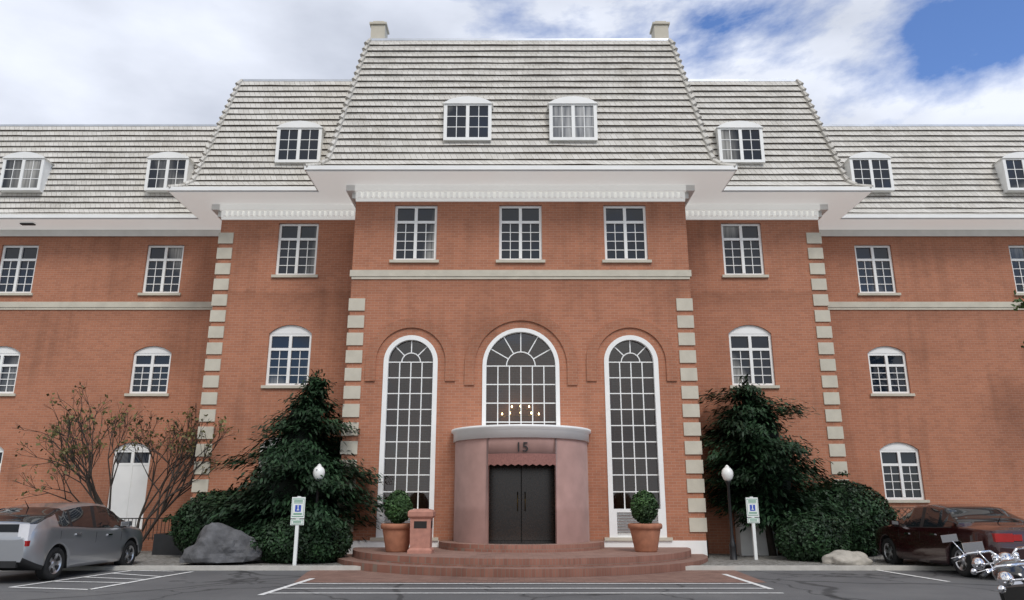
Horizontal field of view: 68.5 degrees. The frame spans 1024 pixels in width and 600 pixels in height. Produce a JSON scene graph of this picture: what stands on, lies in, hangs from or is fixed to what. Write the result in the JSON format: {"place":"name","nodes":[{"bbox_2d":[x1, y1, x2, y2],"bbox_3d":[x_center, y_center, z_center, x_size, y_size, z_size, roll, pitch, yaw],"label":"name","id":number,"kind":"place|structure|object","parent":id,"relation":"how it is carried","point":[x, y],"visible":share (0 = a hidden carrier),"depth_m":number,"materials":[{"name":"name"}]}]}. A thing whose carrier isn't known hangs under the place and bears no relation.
{"place":"outdoors","nodes":[
{"label":"outdoors","id":0,"kind":"place"},
{"bbox_2d":[0,570,1000,599],"bbox_3d":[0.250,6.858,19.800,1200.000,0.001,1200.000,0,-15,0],"label":"asphalt ground","id":1,"kind":"structure","parent":0,"point":[783,584],"depth_m":13.42,"materials":[{"name":"grey asphalt"}]},
{"bbox_2d":[0,501,142,579],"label":"silver hatchback car","id":2,"kind":"object","parent":1,"relation":"on","point":[47,540],"visible":1,"depth_m":15.26,"materials":[{"name":"grey paint"}]},
{"bbox_2d":[13,382,240,541],"bbox_3d":[-11.151,4.973,22.213,6.720,4.940,4.852,4,-16,-15],"label":"bare tree","id":3,"kind":"object","parent":1,"relation":"on","point":[64,452],"visible":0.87,"depth_m":21.77,"materials":[{"name":"brown plant"}]},
{"bbox_2d":[163,487,263,553],"bbox_3d":[-7.663,6.079,20.522,3.567,1.926,2.552,-3,-15,13],"label":"yew shrub","id":4,"kind":"object","parent":1,"relation":"on","point":[185,531],"visible":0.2,"depth_m":19.94,"materials":[{"name":"green plant"}]},
{"bbox_2d":[191,369,387,550],"bbox_3d":[-5.649,4.479,20.484,5.970,5.312,5.573,0,-15,0],"label":"conifer tree","id":5,"kind":"object","parent":1,"relation":"on","point":[297,453],"visible":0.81,"depth_m":19.65,"materials":[{"name":"green plant"}]},
{"bbox_2d":[250,509,352,563],"bbox_3d":[-5.335,5.867,18.693,2.838,1.422,2.008,0,-15,0],"label":"bush","id":6,"kind":"object","parent":1,"relation":"on","point":[278,535],"visible":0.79,"depth_m":18.02,"materials":[{"name":"green plant"}]},
{"bbox_2d":[313,464,324,516],"bbox_3d":[-4.870,5.312,18.713,0.300,2.425,0.300,0,-15,0],"label":"lamp post","id":7,"kind":"object","parent":1,"relation":"on","point":[319,471],"visible":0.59,"depth_m":18.85,"materials":[{"name":"black paint"}]},
{"bbox_2d":[20,223,913,555],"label":"railings and fence","id":8,"kind":"object","parent":1,"relation":"on","point":[164,543],"visible":0.2,"depth_m":20.99,"materials":[{"name":"metal"}]},
{"bbox_2d":[12,570,948,594],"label":"ground markings","id":9,"kind":"object","parent":1,"relation":"on","point":[301,582],"visible":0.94,"depth_m":14.15,"materials":[{"name":"paint"}]},
{"bbox_2d":[0,21,1023,229],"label":"building roof","id":10,"kind":"structure","parent":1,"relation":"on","point":[378,118],"depth_m":23.78,"materials":[{"name":"white tile"}]},
{"bbox_2d":[0,237,1023,550],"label":"building wall","id":11,"kind":"structure","parent":1,"relation":"on","point":[956,421],"depth_m":24.81,"materials":[{"name":"brick"}]},
{"bbox_2d":[0,104,1023,557],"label":"building trim","id":12,"kind":"structure","parent":11,"relation":"attached to","point":[128,488],"depth_m":22.37,"materials":[{"name":"white paint"}]},
{"bbox_2d":[0,106,1023,496],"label":"windows","id":13,"kind":"structure","parent":12,"relation":"in","point":[426,240],"depth_m":23.80,"materials":[{"name":"grey glass"}]},
{"bbox_2d":[192,220,846,553],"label":"building wall","id":14,"kind":"structure","parent":1,"relation":"on","point":[777,305],"depth_m":22.76,"materials":[{"name":"brick"}]},
{"bbox_2d":[336,541,707,576],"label":"entrance steps","id":15,"kind":"structure","parent":1,"relation":"on","point":[582,559],"depth_m":16.52,"materials":[{"name":"brown brick"}]},
{"bbox_2d":[381,490,412,551],"bbox_3d":[-2.770,5.357,18.287,0.830,1.451,0.830,0,-15,0],"label":"planter","id":16,"kind":"object","parent":15,"relation":"on","point":[396,530],"visible":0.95,"depth_m":18.06,"materials":[{"name":"ceramic"}]},
{"bbox_2d":[407,509,435,553],"bbox_3d":[-2.150,5.471,17.842,0.594,1.000,0.594,0,-15,0],"label":"trash receptacle","id":17,"kind":"object","parent":15,"relation":"on","point":[421,524],"visible":1,"depth_m":17.62,"materials":[{"name":"stone"}]},
{"bbox_2d":[451,424,590,543],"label":"entrance portico","id":18,"kind":"structure","parent":15,"relation":"on","point":[507,492],"depth_m":19.23,"materials":[{"name":"pink stone"}]},
{"bbox_2d":[518,442,527,451],"bbox_3d":[0.274,3.666,18.760,0.250,0.235,0.030,0,-15,0],"label":"building number","id":19,"kind":"object","parent":18,"relation":"attached to","point":[523,446],"visible":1,"depth_m":18.75,"materials":[{"name":"metal"}]},
{"bbox_2d":[628,490,661,551],"bbox_3d":[3.230,5.356,18.287,0.830,1.453,0.830,0,-15,0],"label":"planter","id":20,"kind":"object","parent":15,"relation":"on","point":[645,532],"visible":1,"depth_m":18.06,"materials":[{"name":"ceramic"}]},
{"bbox_2d":[339,202,705,540],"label":"building wall","id":21,"kind":"structure","parent":1,"relation":"on","point":[581,313],"depth_m":21.56,"materials":[{"name":"brick"}]},
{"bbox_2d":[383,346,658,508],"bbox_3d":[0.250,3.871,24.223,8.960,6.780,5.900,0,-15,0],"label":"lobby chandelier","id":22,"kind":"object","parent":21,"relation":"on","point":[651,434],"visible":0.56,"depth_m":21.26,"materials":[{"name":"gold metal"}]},
{"bbox_2d":[62,551,984,569],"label":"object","id":23,"kind":"object","parent":1,"relation":"on","point":[145,560],"visible":0.21,"depth_m":17.15,"materials":[{"name":"stone"}]},
{"bbox_2d":[179,522,262,562],"bbox_3d":[-6.882,5.798,18.049,1.795,0.889,1.442,0,-15,0],"label":"dark boulder","id":24,"kind":"object","parent":23,"relation":"on","point":[217,542],"visible":0.99,"depth_m":17.63,"materials":[{"name":"grey stone"}]},
{"bbox_2d":[290,496,305,564],"bbox_3d":[-4.998,5.395,17.469,0.310,1.620,0.099,0,-15,0],"label":"parking sign","id":25,"kind":"object","parent":23,"relation":"on","point":[298,508],"visible":0.98,"depth_m":17.52,"materials":[{"name":"white metal"}]},
{"bbox_2d":[294,570,766,582],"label":"ground pavers","id":26,"kind":"object","parent":1,"relation":"on","point":[361,576],"visible":0.57,"depth_m":15.12,"materials":[{"name":"brown brick"}]},
{"bbox_2d":[721,465,737,559],"bbox_3d":[5.600,5.467,19.292,0.300,2.425,0.300,0,-15,0],"label":"lamp post","id":27,"kind":"object","parent":1,"relation":"on","point":[727,473],"visible":0.9,"depth_m":19.29,"materials":[{"name":"metal"}]},
{"bbox_2d":[746,497,759,559],"bbox_3d":[6.150,5.840,19.130,0.310,1.620,0.096,0,-15,0],"label":"parking sign","id":28,"kind":"object","parent":1,"relation":"on","point":[752,508],"visible":0.99,"depth_m":19.18,"materials":[{"name":"white metal"}]},
{"bbox_2d":[697,374,852,555],"bbox_3d":[6.910,4.641,21.291,4.534,5.074,4.480,-12,-19,39],"label":"conifer tree","id":29,"kind":"object","parent":1,"relation":"on","point":[763,457],"visible":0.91,"depth_m":20.60,"materials":[{"name":"green plant"}]},
{"bbox_2d":[774,508,852,561],"bbox_3d":[7.550,5.930,18.910,1.892,1.367,1.706,0,-15,0],"label":"bush","id":30,"kind":"object","parent":1,"relation":"on","point":[816,535],"visible":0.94,"depth_m":18.43,"materials":[{"name":"green plant"}]},
{"bbox_2d":[773,470,899,556],"bbox_3d":[9.103,5.984,21.035,3.754,2.378,2.666,0,-15,0],"label":"bush","id":31,"kind":"object","parent":1,"relation":"on","point":[867,513],"visible":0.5,"depth_m":20.32,"materials":[{"name":"green plant"}]},
{"bbox_2d":[822,550,872,564],"bbox_3d":[7.986,6.163,17.949,1.162,0.375,0.905,0,-15,0],"label":"boulder","id":32,"kind":"object","parent":1,"relation":"on","point":[841,557],"visible":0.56,"depth_m":17.72,"materials":[{"name":"beige stone"}]},
{"bbox_2d":[875,504,1023,576],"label":"maroon sedan","id":33,"kind":"object","parent":1,"relation":"on","point":[915,533],"visible":0.89,"depth_m":16.27,"materials":[{"name":"red paint"}]},
{"bbox_2d":[940,534,1023,599],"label":"motorcycle","id":34,"kind":"object","parent":1,"relation":"on","point":[1015,591],"visible":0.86,"depth_m":7.51,"materials":[{"name":"black paint"}]},
{"bbox_2d":[962,541,1023,592],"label":"motorcycle","id":35,"kind":"object","parent":1,"relation":"on","point":[1005,579],"visible":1,"depth_m":6.12,"materials":[{"name":"beige paint"}]},
{"bbox_2d":[1011,287,1023,347],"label":"tree","id":36,"kind":"object","parent":1,"relation":"on","point":[1021,305],"visible":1,"depth_m":20.85,"materials":[{"name":"green plant"}]},
{"bbox_2d":[0,0,1023,123],"label":"sky","id":37,"kind":"structure","parent":0,"point":[62,61],"materials":[{"name":"white"}]}
]}

